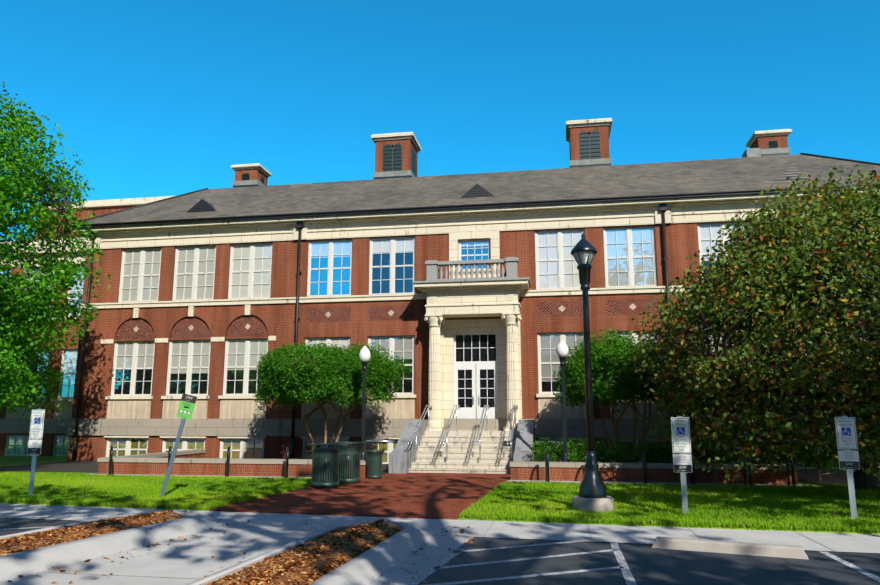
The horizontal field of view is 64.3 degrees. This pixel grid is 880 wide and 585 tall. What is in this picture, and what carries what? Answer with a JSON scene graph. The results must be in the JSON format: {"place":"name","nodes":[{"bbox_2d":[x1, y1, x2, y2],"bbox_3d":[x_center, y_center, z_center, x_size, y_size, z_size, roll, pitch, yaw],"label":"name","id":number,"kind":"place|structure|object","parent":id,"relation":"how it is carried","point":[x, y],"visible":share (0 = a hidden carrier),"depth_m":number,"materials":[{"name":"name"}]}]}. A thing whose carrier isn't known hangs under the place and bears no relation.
{"place":"outdoors","nodes":[
{"label":"outdoors","id":0,"kind":"place"},
{"bbox_2d":[0,472,311,509],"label":"lawn","id":1,"kind":"structure","parent":0,"point":[203,492],"depth_m":15.84,"materials":[{"name":"green plant"}]},
{"bbox_2d":[280,444,289,458],"bbox_3d":[-5.234,5.530,23.665,0.320,0.810,0.190,-2,-10,10],"label":"red standpipe","id":2,"kind":"object","parent":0,"point":[284,447],"visible":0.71,"depth_m":23.64,"materials":[{"name":"red metal"}]},
{"bbox_2d":[0,449,879,584],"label":"sidewalk","id":3,"kind":"structure","parent":0,"point":[419,510],"depth_m":10.36,"materials":[{"name":"concrete"}]},
{"bbox_2d":[0,509,178,555],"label":"mulch chips","id":4,"kind":"structure","parent":3,"relation":"on","point":[45,533],"depth_m":9.58,"materials":[{"name":"brown wood"}]},
{"bbox_2d":[8,517,475,583],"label":"dry leaves on paving","id":5,"kind":"object","parent":3,"relation":"on","point":[87,560],"visible":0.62,"depth_m":8.67,"materials":[{"name":"brown plant"}]},
{"bbox_2d":[205,519,400,584],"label":"mulch chips","id":6,"kind":"structure","parent":3,"relation":"on","point":[266,578],"depth_m":7.76,"materials":[{"name":"brown wood"}]},
{"bbox_2d":[308,443,343,487],"bbox_3d":[-2.785,4.226,17.074,0.890,1.054,0.890,-2,-10,10],"label":"trash can","id":7,"kind":"object","parent":3,"relation":"on","point":[325,465],"visible":0.98,"depth_m":16.81,"materials":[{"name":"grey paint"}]},
{"bbox_2d":[331,442,364,483],"bbox_3d":[-2.392,4.419,18.156,0.890,1.054,0.890,-2,-10,10],"label":"trash can","id":8,"kind":"object","parent":3,"relation":"on","point":[349,465],"visible":0.79,"depth_m":17.88,"materials":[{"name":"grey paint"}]},
{"bbox_2d":[359,346,370,459],"bbox_3d":[-2.244,3.469,20.619,0.350,3.800,0.345,-2,-10,10],"label":"lamp post","id":9,"kind":"object","parent":3,"relation":"on","point":[364,355],"visible":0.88,"depth_m":20.70,"materials":[{"name":"black metal"}]},
{"bbox_2d":[365,450,384,478],"bbox_3d":[-1.820,4.804,19.533,0.578,0.779,0.578,-2,-10,10],"label":"trash can","id":10,"kind":"object","parent":3,"relation":"on","point":[374,464],"visible":0.98,"depth_m":19.36,"materials":[{"name":"green metal"}]},
{"bbox_2d":[556,341,568,461],"bbox_3d":[3.481,3.265,19.647,0.350,3.860,0.345,-2,-10,10],"label":"lamp post","id":11,"kind":"object","parent":3,"relation":"on","point":[562,350],"visible":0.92,"depth_m":19.70,"materials":[{"name":"black metal"}]},
{"bbox_2d":[0,517,879,584],"bbox_3d":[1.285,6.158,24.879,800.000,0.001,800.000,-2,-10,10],"label":"asphalt ground","id":12,"kind":"structure","parent":0,"point":[647,564],"depth_m":8.16,"materials":[{"name":"grey asphalt"}]},
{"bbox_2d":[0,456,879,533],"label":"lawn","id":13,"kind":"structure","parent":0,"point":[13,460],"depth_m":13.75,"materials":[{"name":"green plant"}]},
{"bbox_2d":[27,409,44,494],"bbox_3d":[-8.621,3.475,14.894,0.305,1.980,0.053,-1,-10,7],"label":"reserved sign","id":14,"kind":"object","parent":13,"relation":"on","point":[36,430],"visible":1,"depth_m":14.94,"materials":[{"name":"silver metal"}]},
{"bbox_2d":[0,81,110,421],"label":"oak tree","id":15,"kind":"object","parent":13,"relation":"on","point":[23,311],"visible":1,"depth_m":21.81,"materials":[{"name":"green plant"}]},
{"bbox_2d":[108,446,112,473],"bbox_3d":[-9.571,4.912,20.364,0.134,0.910,0.600,5,-11,-28],"label":"bike rack","id":16,"kind":"object","parent":13,"relation":"on","point":[110,460],"visible":0.73,"depth_m":20.19,"materials":[{"name":"black metal"}]},
{"bbox_2d":[167,446,171,468],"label":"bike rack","id":17,"kind":"object","parent":13,"relation":"on","point":[169,452],"visible":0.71,"depth_m":19.97,"materials":[{"name":"black metal"}]},
{"bbox_2d":[160,393,196,496],"bbox_3d":[-5.485,3.274,14.657,0.726,2.308,0.053,-1,-10,6],"label":"parking sign","id":18,"kind":"object","parent":13,"relation":"on","point":[186,407],"visible":1,"depth_m":14.74,"materials":[{"name":"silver metal"}]},
{"bbox_2d":[226,446,229,476],"bbox_3d":[-5.975,4.803,19.750,0.137,0.910,0.599,4,-11,-19],"label":"bike rack","id":19,"kind":"object","parent":13,"relation":"on","point":[228,462],"visible":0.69,"depth_m":19.55,"materials":[{"name":"black metal"}]},
{"bbox_2d":[285,447,288,477],"bbox_3d":[-4.251,4.750,19.456,0.139,0.909,0.598,3,-10,-15],"label":"bike rack","id":20,"kind":"object","parent":13,"relation":"on","point":[287,462],"visible":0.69,"depth_m":19.25,"materials":[{"name":"black metal"}]},
{"bbox_2d":[253,341,411,448],"bbox_3d":[-3.797,3.708,22.947,5.472,4.289,4.356,-2,-10,10],"label":"crepe myrtle tree","id":21,"kind":"object","parent":13,"relation":"on","point":[319,374],"visible":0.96,"depth_m":22.12,"materials":[{"name":"green plant"}]},
{"bbox_2d":[0,183,879,473],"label":"building","id":22,"kind":"structure","parent":13,"relation":"on","point":[472,315],"depth_m":26.45,"materials":[{"name":"brick"}]},
{"bbox_2d":[69,118,879,224],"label":"roof","id":23,"kind":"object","parent":22,"relation":"on","point":[767,160],"visible":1,"depth_m":28.58,"materials":[{"name":"stone"}]},
{"bbox_2d":[545,449,549,482],"bbox_3d":[2.786,4.527,18.204,0.137,0.910,0.599,-1,-10,3],"label":"bike rack","id":24,"kind":"object","parent":13,"relation":"on","point":[547,466],"visible":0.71,"depth_m":18.08,"materials":[{"name":"black metal"}]},
{"bbox_2d":[529,435,586,461],"bbox_3d":[3.439,4.684,19.898,1.845,1.254,1.405,-2,-10,10],"label":"shrub","id":25,"kind":"object","parent":13,"relation":"on","point":[554,451],"visible":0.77,"depth_m":19.87,"materials":[{"name":"green plant"}]},
{"bbox_2d":[571,233,613,512],"bbox_3d":[2.737,1.431,12.940,0.720,5.220,0.720,-2,-10,10],"label":"tall lamp post","id":26,"kind":"object","parent":13,"relation":"on","point":[592,496],"visible":1,"depth_m":12.73,"materials":[{"name":"black metal"}]},
{"bbox_2d":[573,437,640,462],"bbox_3d":[4.768,4.642,19.590,1.659,1.230,1.604,-10,-14,43],"label":"shrub","id":27,"kind":"object","parent":13,"relation":"on","point":[621,455],"visible":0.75,"depth_m":19.54,"materials":[{"name":"green plant"}]},
{"bbox_2d":[553,329,695,461],"bbox_3d":[5.773,3.401,21.475,4.523,4.381,4.814,-2,-10,10],"label":"crepe myrtle tree","id":28,"kind":"object","parent":13,"relation":"on","point":[614,376],"visible":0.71,"depth_m":20.36,"materials":[{"name":"green plant"}]},
{"bbox_2d":[642,450,646,483],"bbox_3d":[5.200,4.454,17.792,0.134,0.910,0.600,-2,-10,11],"label":"bike rack","id":29,"kind":"object","parent":13,"relation":"on","point":[644,467],"visible":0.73,"depth_m":17.62,"materials":[{"name":"black metal"}]},
{"bbox_2d":[623,436,677,462],"bbox_3d":[6.007,4.619,19.513,1.805,1.248,1.506,-7,-12,35],"label":"shrub","id":30,"kind":"object","parent":13,"relation":"on","point":[654,453],"visible":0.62,"depth_m":19.39,"materials":[{"name":"green plant"}]},
{"bbox_2d":[671,416,691,514],"bbox_3d":[4.175,3.049,12.045,0.305,1.820,0.057,-2,-10,10],"label":"reserved sign","id":31,"kind":"object","parent":13,"relation":"on","point":[681,444],"visible":1,"depth_m":12.08,"materials":[{"name":"silver metal"}]},
{"bbox_2d":[689,450,694,485],"bbox_3d":[6.333,4.419,17.599,0.136,0.910,0.600,-2,-10,14],"label":"bike rack","id":32,"kind":"object","parent":13,"relation":"on","point":[692,474],"visible":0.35,"depth_m":17.36,"materials":[{"name":"black metal"}]},
{"bbox_2d":[685,438,747,463],"bbox_3d":[7.477,4.517,19.185,1.638,1.334,1.738,4,-11,-21],"label":"shrub","id":33,"kind":"object","parent":13,"relation":"on","point":[710,455],"visible":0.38,"depth_m":18.90,"materials":[{"name":"green plant"}]},
{"bbox_2d":[742,451,751,485],"bbox_3d":[7.614,4.380,17.380,0.135,0.910,0.600,-1,-10,7],"label":"bike rack","id":34,"kind":"object","parent":13,"relation":"on","point":[744,475],"visible":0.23,"depth_m":17.21,"materials":[{"name":"black metal"}]},
{"bbox_2d":[625,164,879,490],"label":"tree","id":35,"kind":"object","parent":13,"relation":"on","point":[765,285],"visible":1,"depth_m":15.12,"materials":[{"name":"green plant"}]},
{"bbox_2d":[736,441,803,464],"bbox_3d":[8.932,4.512,19.056,1.781,1.299,1.822,-2,-10,10],"label":"shrub","id":36,"kind":"object","parent":13,"relation":"on","point":[781,460],"visible":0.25,"depth_m":18.86,"materials":[{"name":"green plant"}]},
{"bbox_2d":[785,451,794,485],"bbox_3d":[8.599,4.350,17.212,0.135,0.910,0.600,-2,-10,12],"label":"bike rack","id":37,"kind":"object","parent":13,"relation":"on","point":[792,473],"visible":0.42,"depth_m":17.03,"materials":[{"name":"black metal"}]},
{"bbox_2d":[773,437,851,480],"bbox_3d":[10.063,4.504,18.836,2.053,1.237,1.513,-2,-10,10],"label":"shrub","id":38,"kind":"object","parent":13,"relation":"on","point":[825,458],"visible":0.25,"depth_m":18.62,"materials":[{"name":"green plant"}]},
{"bbox_2d":[834,416,859,519],"bbox_3d":[6.731,2.954,11.510,0.305,1.820,0.053,-2,-10,13],"label":"reserved sign","id":39,"kind":"object","parent":13,"relation":"on","point":[846,436],"visible":1,"depth_m":11.55,"materials":[{"name":"silver metal"}]},
{"bbox_2d":[852,439,879,481],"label":"shrub","id":40,"kind":"object","parent":13,"relation":"on","point":[877,479],"visible":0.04,"depth_m":18.45,"materials":[{"name":"green plant"}]},
{"bbox_2d":[0,0,879,240],"label":"sky","id":41,"kind":"structure","parent":0,"point":[156,98],"materials":[{"name":"blue"}]},
{"bbox_2d":[458,480,879,532],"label":"lawn","id":42,"kind":"structure","parent":0,"point":[811,507],"depth_m":12.87,"materials":[{"name":"green plant"}]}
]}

